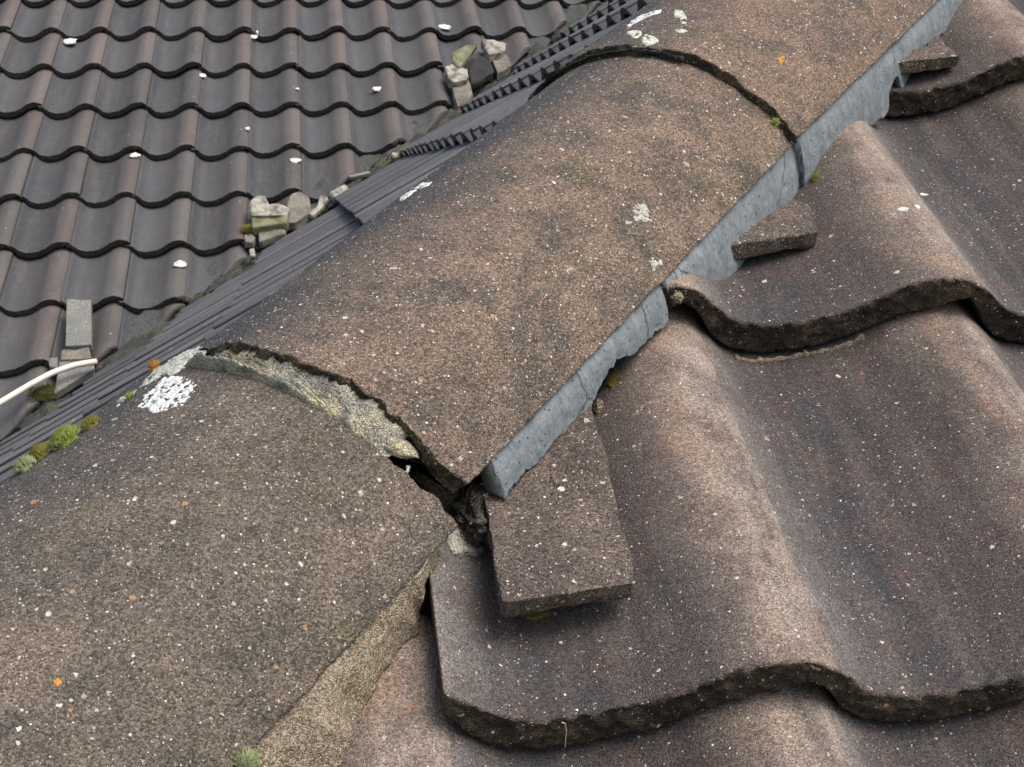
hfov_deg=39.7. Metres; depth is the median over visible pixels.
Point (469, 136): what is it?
pantile
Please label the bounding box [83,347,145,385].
pantile
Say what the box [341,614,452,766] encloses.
roof tile
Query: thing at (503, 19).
pantile
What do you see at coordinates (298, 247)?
pantile
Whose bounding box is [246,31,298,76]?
pantile
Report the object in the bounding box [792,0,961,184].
mortar pointing
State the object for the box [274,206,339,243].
pantile
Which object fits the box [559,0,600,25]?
pantile
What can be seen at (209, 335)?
pantile
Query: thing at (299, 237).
pantile
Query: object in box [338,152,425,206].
pantile
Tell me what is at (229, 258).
pantile
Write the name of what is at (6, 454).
pantile
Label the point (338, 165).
pantile
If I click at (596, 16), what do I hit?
pantile
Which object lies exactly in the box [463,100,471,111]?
pantile
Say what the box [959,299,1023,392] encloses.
roof tile
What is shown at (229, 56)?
pantile
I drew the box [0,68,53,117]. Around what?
pantile
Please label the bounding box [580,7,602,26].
pantile
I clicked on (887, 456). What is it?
roof tile
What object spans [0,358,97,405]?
cable
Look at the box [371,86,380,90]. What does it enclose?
white splash
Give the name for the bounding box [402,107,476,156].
pantile
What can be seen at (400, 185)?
pantile
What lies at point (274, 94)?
pantile
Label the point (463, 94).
mortar lump
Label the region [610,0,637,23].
pantile
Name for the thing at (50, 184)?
pantile
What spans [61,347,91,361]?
mortar lump
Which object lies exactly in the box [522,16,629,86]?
pantile
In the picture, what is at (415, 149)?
pantile
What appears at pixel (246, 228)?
moss cushion
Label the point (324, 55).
pantile
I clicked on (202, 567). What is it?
ridge tile
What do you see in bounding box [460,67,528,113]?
pantile
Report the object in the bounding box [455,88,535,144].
pantile
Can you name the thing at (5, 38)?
pantile
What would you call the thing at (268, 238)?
mortar lump
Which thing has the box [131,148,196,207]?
pantile
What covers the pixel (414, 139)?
valley mortar
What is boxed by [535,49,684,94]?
mortar smear
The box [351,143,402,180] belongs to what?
pantile
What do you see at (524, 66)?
pantile
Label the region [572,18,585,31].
pantile
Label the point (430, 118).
pantile
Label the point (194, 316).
pantile
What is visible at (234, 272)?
valley mortar
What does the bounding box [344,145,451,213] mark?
pantile
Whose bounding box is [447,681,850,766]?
roof tile
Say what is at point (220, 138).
pantile
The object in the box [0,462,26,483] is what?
pantile
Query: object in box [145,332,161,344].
pantile
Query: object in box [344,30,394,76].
pantile
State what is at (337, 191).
mortar lump
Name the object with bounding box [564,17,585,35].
pantile
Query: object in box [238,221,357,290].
pantile
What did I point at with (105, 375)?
pantile
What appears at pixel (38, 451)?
moss cushion
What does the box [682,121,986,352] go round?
roof tile
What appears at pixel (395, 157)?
mortar lump
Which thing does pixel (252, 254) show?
mortar lump
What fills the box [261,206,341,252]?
pantile
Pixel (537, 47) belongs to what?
valley mortar
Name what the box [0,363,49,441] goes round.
pantile
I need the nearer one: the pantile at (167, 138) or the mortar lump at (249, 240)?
the mortar lump at (249, 240)
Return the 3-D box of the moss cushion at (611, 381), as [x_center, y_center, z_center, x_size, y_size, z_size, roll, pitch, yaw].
[0.067,-0.004,0.922,0.013,0.012,0.020,6,11,40]
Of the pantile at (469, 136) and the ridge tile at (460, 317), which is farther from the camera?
the pantile at (469, 136)
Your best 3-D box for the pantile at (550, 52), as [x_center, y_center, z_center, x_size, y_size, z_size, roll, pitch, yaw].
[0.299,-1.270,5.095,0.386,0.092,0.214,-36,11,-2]
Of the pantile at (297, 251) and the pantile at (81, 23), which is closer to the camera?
the pantile at (297, 251)
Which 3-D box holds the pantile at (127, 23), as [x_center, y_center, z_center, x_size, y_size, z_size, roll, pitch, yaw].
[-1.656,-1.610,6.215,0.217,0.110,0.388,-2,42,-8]
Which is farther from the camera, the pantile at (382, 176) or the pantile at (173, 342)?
the pantile at (382, 176)
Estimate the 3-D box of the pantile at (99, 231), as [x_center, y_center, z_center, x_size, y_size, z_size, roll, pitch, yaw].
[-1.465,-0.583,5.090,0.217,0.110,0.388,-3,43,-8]
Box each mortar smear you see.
[184,348,406,458]
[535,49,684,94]
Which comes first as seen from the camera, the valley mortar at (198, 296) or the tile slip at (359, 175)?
the valley mortar at (198, 296)
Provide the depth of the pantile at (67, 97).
5.67 m
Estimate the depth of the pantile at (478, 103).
4.99 m
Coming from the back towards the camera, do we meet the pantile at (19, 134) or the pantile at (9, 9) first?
the pantile at (9, 9)
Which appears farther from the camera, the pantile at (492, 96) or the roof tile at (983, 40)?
the pantile at (492, 96)
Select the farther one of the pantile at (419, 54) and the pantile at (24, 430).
the pantile at (419, 54)
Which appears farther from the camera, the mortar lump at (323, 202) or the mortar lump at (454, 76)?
the mortar lump at (454, 76)
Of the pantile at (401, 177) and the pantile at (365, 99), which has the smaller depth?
the pantile at (401, 177)
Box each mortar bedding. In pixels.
[392,461,480,516]
[419,582,430,617]
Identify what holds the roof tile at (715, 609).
on the roof tile at (791, 725)
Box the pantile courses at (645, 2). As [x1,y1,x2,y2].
[365,0,652,222]
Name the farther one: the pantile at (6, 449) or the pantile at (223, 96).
the pantile at (223, 96)
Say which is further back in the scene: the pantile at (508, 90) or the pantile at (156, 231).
the pantile at (156, 231)
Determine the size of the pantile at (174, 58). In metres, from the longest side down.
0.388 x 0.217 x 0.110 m
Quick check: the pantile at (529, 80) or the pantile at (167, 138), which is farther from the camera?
the pantile at (167, 138)
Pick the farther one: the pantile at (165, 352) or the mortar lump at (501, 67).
the mortar lump at (501, 67)
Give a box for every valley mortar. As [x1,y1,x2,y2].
[14,393,71,433]
[94,318,175,371]
[170,291,205,320]
[204,264,252,295]
[242,246,269,269]
[317,178,361,217]
[362,153,392,180]
[385,129,434,160]
[428,106,461,131]
[473,73,514,97]
[520,43,546,61]
[549,17,581,43]
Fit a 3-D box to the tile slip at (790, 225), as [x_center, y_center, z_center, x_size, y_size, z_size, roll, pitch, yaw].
[0.193,-0.122,1.070,0.068,0.052,0.122,0,8,5]
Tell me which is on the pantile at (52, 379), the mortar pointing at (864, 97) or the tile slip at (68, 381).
the tile slip at (68, 381)
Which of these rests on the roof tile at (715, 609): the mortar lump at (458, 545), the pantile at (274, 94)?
the mortar lump at (458, 545)
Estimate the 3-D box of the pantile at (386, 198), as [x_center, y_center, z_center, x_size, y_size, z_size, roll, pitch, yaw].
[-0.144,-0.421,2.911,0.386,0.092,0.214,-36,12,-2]
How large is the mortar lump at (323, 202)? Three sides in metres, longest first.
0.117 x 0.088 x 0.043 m
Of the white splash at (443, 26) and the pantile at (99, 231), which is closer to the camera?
the pantile at (99, 231)
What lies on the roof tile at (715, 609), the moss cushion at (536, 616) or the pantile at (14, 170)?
the moss cushion at (536, 616)
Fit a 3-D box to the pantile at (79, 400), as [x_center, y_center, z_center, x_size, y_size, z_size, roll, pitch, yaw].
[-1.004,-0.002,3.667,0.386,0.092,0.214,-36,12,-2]
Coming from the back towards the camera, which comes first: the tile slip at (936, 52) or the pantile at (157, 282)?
the pantile at (157, 282)
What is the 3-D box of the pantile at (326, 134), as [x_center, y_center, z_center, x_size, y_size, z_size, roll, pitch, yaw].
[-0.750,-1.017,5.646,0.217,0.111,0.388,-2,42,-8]
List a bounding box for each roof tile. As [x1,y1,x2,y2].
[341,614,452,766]
[419,303,838,750]
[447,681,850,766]
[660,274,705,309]
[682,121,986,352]
[689,300,1023,722]
[819,685,1023,766]
[868,80,1023,342]
[886,0,1023,116]
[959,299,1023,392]
[1008,0,1023,14]
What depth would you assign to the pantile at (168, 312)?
4.71 m
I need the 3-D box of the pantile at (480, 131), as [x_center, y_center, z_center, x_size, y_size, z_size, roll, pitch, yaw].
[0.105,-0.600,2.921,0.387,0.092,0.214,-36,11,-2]
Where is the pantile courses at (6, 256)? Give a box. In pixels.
[0,0,607,298]
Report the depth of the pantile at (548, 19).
6.41 m
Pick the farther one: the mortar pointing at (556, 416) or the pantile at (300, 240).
the pantile at (300, 240)
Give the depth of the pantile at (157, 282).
4.84 m
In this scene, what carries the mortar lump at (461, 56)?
on the mortar lump at (454, 76)
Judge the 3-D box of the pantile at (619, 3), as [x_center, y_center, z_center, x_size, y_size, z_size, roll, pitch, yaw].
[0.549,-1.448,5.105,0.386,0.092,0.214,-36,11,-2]
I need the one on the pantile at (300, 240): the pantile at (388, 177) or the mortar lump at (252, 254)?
the pantile at (388, 177)
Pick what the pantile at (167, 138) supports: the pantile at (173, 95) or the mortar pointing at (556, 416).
the pantile at (173, 95)
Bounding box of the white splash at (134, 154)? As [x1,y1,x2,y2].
[129,152,140,157]
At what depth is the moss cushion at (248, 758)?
0.65 m
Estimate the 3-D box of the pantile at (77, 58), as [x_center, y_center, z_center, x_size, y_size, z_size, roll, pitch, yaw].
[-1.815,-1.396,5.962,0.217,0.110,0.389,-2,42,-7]
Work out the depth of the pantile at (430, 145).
4.00 m
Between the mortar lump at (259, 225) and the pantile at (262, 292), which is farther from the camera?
the mortar lump at (259, 225)
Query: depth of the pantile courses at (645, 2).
3.61 m
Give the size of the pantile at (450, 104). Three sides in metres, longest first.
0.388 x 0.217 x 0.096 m
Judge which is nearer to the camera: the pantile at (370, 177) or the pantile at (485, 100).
the pantile at (485, 100)
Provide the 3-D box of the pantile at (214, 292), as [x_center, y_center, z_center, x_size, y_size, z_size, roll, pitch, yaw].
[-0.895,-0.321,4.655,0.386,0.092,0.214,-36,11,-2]
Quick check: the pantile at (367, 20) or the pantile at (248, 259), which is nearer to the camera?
the pantile at (248, 259)
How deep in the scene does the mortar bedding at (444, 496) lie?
0.82 m
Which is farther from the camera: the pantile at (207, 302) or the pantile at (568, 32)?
the pantile at (568, 32)
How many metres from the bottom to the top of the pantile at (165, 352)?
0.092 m
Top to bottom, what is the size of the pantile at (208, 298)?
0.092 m
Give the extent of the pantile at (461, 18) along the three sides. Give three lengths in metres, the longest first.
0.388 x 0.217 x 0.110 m
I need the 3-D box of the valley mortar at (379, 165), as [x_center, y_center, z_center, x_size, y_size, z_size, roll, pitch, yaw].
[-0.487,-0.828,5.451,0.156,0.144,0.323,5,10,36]
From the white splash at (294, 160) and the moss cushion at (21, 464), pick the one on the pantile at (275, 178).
the white splash at (294, 160)
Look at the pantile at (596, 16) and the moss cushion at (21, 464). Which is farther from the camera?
the pantile at (596, 16)
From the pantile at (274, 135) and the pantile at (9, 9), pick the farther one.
the pantile at (9, 9)
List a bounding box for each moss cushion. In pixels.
[11,454,36,473]
[25,381,63,402]
[27,441,49,463]
[47,423,81,451]
[81,414,100,431]
[123,390,133,400]
[146,359,158,370]
[230,746,261,766]
[237,223,251,233]
[521,610,549,621]
[604,367,620,388]
[771,118,781,126]
[810,172,820,181]
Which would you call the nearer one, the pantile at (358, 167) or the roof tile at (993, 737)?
the roof tile at (993, 737)
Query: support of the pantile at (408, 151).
on the pantile at (372, 177)
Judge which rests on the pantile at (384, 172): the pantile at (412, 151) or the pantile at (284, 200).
the pantile at (412, 151)
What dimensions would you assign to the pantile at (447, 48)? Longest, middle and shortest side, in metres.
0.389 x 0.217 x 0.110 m
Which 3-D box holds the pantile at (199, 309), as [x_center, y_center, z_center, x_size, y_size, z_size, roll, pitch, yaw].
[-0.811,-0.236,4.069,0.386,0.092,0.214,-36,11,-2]
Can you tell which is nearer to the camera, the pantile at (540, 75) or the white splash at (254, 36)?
the pantile at (540, 75)
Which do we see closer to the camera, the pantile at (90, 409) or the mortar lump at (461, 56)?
the pantile at (90, 409)
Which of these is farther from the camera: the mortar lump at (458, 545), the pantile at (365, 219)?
the pantile at (365, 219)
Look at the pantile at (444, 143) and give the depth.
3.61 m
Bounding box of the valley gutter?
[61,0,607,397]
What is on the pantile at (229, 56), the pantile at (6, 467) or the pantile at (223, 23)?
the pantile at (223, 23)
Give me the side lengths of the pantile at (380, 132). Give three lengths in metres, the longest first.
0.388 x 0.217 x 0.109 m
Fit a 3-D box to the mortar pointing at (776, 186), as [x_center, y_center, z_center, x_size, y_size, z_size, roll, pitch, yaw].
[0.164,-0.129,1.033,0.017,0.111,0.243,5,10,35]
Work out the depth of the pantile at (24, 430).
4.13 m
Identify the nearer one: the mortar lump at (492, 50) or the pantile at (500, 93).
the pantile at (500, 93)
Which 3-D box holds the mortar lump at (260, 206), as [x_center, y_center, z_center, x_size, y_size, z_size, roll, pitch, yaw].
[-0.867,-0.625,5.077,0.144,0.101,0.125,-2,8,-8]
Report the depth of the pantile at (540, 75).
3.63 m
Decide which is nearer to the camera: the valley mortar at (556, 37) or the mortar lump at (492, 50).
the mortar lump at (492, 50)
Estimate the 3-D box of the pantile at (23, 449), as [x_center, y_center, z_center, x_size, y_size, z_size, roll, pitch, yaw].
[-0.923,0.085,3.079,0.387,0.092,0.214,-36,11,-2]
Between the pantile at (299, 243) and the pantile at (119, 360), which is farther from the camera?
the pantile at (119, 360)
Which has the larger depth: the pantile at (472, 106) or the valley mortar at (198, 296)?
the pantile at (472, 106)
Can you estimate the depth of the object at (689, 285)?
0.95 m
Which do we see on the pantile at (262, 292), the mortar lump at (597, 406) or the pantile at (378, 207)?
the pantile at (378, 207)
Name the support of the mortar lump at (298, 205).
on the pantile at (284, 200)
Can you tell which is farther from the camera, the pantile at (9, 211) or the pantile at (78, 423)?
the pantile at (9, 211)
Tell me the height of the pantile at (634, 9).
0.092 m
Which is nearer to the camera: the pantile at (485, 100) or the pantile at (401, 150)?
the pantile at (485, 100)
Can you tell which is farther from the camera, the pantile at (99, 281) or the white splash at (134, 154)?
the white splash at (134, 154)
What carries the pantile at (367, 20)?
on the pantile at (374, 53)
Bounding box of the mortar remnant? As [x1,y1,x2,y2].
[734,333,865,362]
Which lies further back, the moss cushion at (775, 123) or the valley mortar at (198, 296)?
the valley mortar at (198, 296)
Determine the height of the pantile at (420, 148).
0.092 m
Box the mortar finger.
[384,437,418,459]
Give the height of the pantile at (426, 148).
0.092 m
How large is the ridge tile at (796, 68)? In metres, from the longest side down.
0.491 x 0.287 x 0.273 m
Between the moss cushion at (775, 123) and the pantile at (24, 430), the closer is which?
the moss cushion at (775, 123)
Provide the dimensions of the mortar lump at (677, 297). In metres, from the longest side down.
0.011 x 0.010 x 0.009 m
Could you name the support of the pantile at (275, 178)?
on the pantile at (284, 200)
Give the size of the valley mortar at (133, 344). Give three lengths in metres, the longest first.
0.416 x 0.201 x 0.152 m
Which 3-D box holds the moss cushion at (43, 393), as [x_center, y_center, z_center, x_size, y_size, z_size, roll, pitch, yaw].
[-1.431,0.025,4.345,0.120,0.058,0.082,-2,8,-8]
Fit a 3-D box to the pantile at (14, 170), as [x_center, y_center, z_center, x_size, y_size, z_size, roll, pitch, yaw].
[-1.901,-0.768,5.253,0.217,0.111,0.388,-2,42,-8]
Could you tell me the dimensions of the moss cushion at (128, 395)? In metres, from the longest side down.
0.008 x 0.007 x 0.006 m
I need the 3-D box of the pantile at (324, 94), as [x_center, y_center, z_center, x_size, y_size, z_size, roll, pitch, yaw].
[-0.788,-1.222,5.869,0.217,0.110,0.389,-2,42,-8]
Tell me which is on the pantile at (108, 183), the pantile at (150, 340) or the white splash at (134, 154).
the white splash at (134, 154)
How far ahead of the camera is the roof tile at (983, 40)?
1.24 m
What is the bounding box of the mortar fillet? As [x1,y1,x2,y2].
[252,547,438,766]
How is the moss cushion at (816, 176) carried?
on the roof tile at (872, 256)
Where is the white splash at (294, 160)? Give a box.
[290,158,301,162]
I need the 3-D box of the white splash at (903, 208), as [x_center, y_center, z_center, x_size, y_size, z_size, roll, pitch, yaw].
[0.288,-0.128,1.042,0.010,0.004,0.005,-2,8,-8]
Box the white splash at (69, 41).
[63,38,76,43]
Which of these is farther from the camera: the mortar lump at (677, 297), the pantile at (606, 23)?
the pantile at (606, 23)
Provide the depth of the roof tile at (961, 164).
1.16 m
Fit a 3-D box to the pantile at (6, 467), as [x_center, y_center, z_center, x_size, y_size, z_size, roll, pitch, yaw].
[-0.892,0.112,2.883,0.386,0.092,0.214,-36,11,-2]
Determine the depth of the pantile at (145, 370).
2.78 m
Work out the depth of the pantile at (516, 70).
5.80 m
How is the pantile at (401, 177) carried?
on the pantile at (297, 251)
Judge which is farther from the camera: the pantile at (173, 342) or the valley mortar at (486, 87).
the valley mortar at (486, 87)
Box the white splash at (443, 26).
[439,24,450,28]
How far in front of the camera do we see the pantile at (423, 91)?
5.88 m
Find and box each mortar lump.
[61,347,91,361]
[244,233,255,247]
[249,195,289,218]
[249,248,255,259]
[251,215,288,236]
[258,229,285,248]
[287,191,311,230]
[309,195,328,220]
[329,185,347,202]
[391,152,402,161]
[444,64,468,88]
[445,516,483,557]
[450,481,487,547]
[451,44,476,67]
[451,81,472,112]
[468,56,493,90]
[481,39,506,62]
[491,54,510,80]
[592,398,603,413]
[670,290,683,303]
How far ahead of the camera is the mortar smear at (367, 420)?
0.79 m
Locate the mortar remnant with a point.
(858, 338)
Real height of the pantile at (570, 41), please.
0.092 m
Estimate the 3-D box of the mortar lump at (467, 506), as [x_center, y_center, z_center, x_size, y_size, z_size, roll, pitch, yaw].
[-0.020,0.076,0.817,0.028,0.038,0.044,-8,11,-39]
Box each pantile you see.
[0,0,21,30]
[0,30,11,65]
[0,31,61,78]
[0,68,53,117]
[0,107,44,162]
[0,152,33,203]
[0,197,22,248]
[0,246,70,316]
[0,303,62,376]
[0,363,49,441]
[0,408,58,445]
[0,413,83,466]
[0,421,46,450]
[0,434,29,455]
[0,440,50,474]
[0,450,12,458]
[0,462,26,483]
[6,0,67,41]
[6,197,79,258]
[12,398,98,451]
[18,149,89,208]
[29,107,95,161]
[30,384,112,435]
[37,67,102,118]
[37,352,112,409]
[45,300,123,367]
[46,371,126,420]
[47,30,108,77]
[56,0,115,41]
[59,361,134,408]
[60,244,130,311]
[66,196,136,256]
[72,358,134,395]
[73,405,104,425]
[74,149,142,207]
[83,106,148,161]
[83,340,204,417]
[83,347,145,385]
[90,66,152,117]
[93,340,153,376]
[98,30,156,77]
[98,329,213,399]
[104,0,160,40]
[112,301,185,352]
[112,324,212,384]
[118,244,189,313]
[124,195,191,257]
[126,309,227,371]
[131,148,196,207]
[134,300,232,360]
[138,106,198,160]
[144,65,202,117]
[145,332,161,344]
[146,297,233,348]
[148,30,204,76]
[153,0,206,40]
[154,290,238,340]
[162,284,241,332]
[170,282,240,324]
[176,277,244,317]
[180,242,247,303]
[181,272,249,312]
[183,194,248,255]
[187,149,247,206]
[191,106,249,160]
[195,67,250,117]
[198,31,251,77]
[201,0,252,40]
[204,309,250,341]
[212,275,296,329]
[213,268,251,291]
[221,255,322,317]
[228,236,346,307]
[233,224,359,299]
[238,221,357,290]
[241,218,354,284]
[242,192,295,252]
[242,248,249,264]
[245,66,298,116]
[245,216,351,278]
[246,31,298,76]
[246,105,300,158]
[246,147,301,202]
[247,0,297,41]
[249,215,349,272]
[252,213,347,268]
[254,211,345,264]
[257,209,343,259]
[260,208,342,255]
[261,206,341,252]
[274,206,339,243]
[294,0,343,39]
[295,66,349,116]
[296,29,347,77]
[296,105,352,157]
[301,146,355,202]
[334,156,407,197]
[335,154,411,204]
[336,154,416,205]
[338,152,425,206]
[338,153,420,199]
[340,0,389,40]
[340,149,436,211]
[340,150,430,202]
[342,148,443,214]
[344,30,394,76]
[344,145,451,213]
[346,66,399,115]
[346,144,459,217]
[348,104,403,155]
[348,141,468,219]
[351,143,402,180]
[352,141,473,215]
[354,164,442,226]
[358,183,417,220]
[360,203,390,224]
[382,156,403,169]
[386,0,436,41]
[391,31,442,75]
[394,65,448,114]
[399,104,447,143]
[400,110,470,155]
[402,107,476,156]
[406,105,482,155]
[409,101,490,154]
[413,98,497,154]
[418,94,506,152]
[422,91,515,152]
[428,86,525,150]
[430,0,481,39]
[433,82,537,150]
[436,29,482,71]
[440,79,544,147]
[442,71,490,108]
[446,80,544,147]
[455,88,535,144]
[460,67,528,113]
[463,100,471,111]
[464,94,530,142]
[469,59,543,109]
[473,97,528,138]
[474,54,554,107]
[475,0,525,39]
[478,30,530,73]
[481,91,491,104]
[485,101,526,131]
[488,43,575,100]
[496,37,587,97]
[503,31,599,94]
[512,24,614,90]
[512,32,573,70]
[513,48,546,73]
[517,0,566,37]
[519,58,530,70]
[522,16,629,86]
[527,38,564,66]
[533,17,628,81]
[535,37,566,62]
[542,39,563,58]
[545,20,624,73]
[552,37,567,53]
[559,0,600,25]
[559,32,607,65]
[560,27,568,37]
[561,0,632,48]
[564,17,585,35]
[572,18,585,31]
[573,24,591,42]
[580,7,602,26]
[584,16,605,37]
[590,5,606,21]
[597,0,633,29]
[600,0,617,15]
[610,0,623,9]
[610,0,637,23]
[626,0,643,15]
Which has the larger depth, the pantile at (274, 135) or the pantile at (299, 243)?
the pantile at (274, 135)
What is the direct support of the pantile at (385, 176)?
on the pantile at (299, 237)
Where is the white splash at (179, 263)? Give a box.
[173,260,186,266]
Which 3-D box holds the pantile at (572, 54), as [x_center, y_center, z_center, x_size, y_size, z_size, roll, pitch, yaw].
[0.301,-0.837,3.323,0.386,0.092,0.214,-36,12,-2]
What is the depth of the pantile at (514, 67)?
5.98 m
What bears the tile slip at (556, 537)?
on the roof tile at (715, 609)
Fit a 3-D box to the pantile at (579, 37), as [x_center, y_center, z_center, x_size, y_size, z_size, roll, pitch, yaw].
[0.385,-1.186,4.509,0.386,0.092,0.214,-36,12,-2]
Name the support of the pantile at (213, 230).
on the pantile at (229, 258)
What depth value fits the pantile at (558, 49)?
4.84 m
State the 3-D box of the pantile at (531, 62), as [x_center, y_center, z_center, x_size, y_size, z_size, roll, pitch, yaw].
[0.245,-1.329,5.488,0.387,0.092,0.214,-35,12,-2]
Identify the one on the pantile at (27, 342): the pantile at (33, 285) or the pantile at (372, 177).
the pantile at (33, 285)
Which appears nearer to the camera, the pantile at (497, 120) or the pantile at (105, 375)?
the pantile at (497, 120)
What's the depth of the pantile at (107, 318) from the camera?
4.61 m
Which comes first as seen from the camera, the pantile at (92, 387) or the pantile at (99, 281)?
the pantile at (92, 387)
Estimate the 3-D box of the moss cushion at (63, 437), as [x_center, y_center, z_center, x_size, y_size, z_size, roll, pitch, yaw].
[-0.252,0.030,0.798,0.019,0.015,0.020,-2,8,-8]
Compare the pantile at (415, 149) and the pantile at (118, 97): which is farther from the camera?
the pantile at (118, 97)
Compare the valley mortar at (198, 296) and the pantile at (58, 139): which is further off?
the pantile at (58, 139)
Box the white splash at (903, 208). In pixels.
[897,207,908,210]
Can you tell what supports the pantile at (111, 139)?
on the pantile at (108, 183)
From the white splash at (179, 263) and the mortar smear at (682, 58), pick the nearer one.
the mortar smear at (682, 58)
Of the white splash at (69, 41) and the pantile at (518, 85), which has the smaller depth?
the pantile at (518, 85)
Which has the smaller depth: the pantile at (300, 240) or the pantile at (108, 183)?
the pantile at (300, 240)
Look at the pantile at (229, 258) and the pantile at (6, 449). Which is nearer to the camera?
the pantile at (6, 449)
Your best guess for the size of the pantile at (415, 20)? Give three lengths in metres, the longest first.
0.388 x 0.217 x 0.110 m
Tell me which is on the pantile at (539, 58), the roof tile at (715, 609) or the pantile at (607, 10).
the pantile at (607, 10)
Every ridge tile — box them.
[0,346,457,766]
[182,55,794,492]
[528,0,937,140]
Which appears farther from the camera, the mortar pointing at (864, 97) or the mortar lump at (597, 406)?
the mortar pointing at (864, 97)
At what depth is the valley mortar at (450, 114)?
5.68 m
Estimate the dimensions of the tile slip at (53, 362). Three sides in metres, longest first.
0.054 x 0.045 x 0.032 m
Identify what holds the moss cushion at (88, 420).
on the ridge tile at (202, 567)
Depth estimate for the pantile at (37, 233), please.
5.00 m
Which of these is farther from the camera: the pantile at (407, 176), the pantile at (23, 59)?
the pantile at (23, 59)
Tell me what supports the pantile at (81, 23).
on the pantile at (77, 58)
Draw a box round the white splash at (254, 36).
[250,30,257,38]
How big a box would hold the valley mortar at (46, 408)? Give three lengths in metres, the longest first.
0.196 x 0.196 x 0.140 m
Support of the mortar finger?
on the ridge tile at (202, 567)
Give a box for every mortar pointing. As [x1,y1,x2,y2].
[480,285,669,500]
[661,145,800,291]
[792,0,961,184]
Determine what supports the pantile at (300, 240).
on the pantile at (199, 309)
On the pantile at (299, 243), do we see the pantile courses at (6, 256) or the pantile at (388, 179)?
the pantile at (388, 179)
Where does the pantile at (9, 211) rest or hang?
on the pantile courses at (6, 256)
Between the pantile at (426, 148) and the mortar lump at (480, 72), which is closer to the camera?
the pantile at (426, 148)
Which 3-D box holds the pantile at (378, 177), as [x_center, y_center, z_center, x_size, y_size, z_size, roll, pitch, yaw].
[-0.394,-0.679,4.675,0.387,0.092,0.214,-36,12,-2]
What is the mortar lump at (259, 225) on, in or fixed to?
on the mortar lump at (268, 238)
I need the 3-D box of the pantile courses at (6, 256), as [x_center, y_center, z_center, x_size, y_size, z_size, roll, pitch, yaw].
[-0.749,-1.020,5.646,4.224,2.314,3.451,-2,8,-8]
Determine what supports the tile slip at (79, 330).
on the pantile at (107, 318)
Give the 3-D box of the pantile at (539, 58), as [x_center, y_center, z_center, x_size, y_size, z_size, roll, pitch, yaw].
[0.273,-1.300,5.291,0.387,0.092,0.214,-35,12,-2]
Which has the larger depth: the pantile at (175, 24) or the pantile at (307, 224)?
the pantile at (175, 24)
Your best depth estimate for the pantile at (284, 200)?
5.17 m
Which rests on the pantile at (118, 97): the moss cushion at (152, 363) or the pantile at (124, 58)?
the pantile at (124, 58)
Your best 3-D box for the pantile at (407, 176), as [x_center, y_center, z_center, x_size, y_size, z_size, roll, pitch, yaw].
[-0.200,-0.480,3.302,0.386,0.092,0.214,-36,11,-2]
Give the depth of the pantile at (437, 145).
3.81 m
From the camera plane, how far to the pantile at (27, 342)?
4.57 m
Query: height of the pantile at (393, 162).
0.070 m
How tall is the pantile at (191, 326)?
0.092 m
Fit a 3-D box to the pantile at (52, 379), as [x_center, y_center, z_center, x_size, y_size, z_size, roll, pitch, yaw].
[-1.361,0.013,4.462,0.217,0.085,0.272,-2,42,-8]
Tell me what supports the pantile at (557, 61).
on the pantile at (452, 141)
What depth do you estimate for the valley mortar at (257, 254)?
4.94 m
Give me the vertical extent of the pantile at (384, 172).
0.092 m
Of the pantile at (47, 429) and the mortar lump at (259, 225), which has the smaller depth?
the pantile at (47, 429)
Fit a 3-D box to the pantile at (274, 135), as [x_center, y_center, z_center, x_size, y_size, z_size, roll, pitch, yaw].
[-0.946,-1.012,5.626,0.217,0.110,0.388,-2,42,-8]
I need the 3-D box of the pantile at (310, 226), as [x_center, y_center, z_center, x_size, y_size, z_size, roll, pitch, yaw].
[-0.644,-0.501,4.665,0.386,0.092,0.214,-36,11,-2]
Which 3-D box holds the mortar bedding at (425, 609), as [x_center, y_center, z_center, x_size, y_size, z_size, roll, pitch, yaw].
[-0.270,0.209,0.722,0.277,0.354,0.487,5,10,36]
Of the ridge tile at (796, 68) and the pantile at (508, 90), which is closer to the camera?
the ridge tile at (796, 68)
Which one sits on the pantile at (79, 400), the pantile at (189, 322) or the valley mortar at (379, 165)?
the pantile at (189, 322)
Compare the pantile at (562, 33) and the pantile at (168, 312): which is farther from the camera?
the pantile at (562, 33)
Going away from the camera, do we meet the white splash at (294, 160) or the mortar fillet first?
the mortar fillet
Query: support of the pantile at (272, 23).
on the pantile at (274, 57)
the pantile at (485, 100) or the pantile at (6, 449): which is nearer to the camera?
the pantile at (6, 449)
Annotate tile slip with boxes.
[48,357,58,369]
[54,361,94,399]
[65,299,92,350]
[348,171,369,179]
[481,403,632,617]
[731,199,817,260]
[898,35,960,74]
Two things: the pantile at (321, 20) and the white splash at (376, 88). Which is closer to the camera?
the white splash at (376, 88)
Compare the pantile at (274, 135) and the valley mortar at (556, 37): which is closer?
the pantile at (274, 135)
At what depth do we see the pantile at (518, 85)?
4.01 m
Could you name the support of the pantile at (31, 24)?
on the pantile at (23, 59)
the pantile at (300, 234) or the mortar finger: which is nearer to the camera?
the mortar finger
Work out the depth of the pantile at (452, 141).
3.41 m
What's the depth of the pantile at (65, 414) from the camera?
3.36 m
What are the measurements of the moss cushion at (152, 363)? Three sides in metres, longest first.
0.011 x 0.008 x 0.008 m
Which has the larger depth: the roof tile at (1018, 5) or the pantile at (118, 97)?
the pantile at (118, 97)

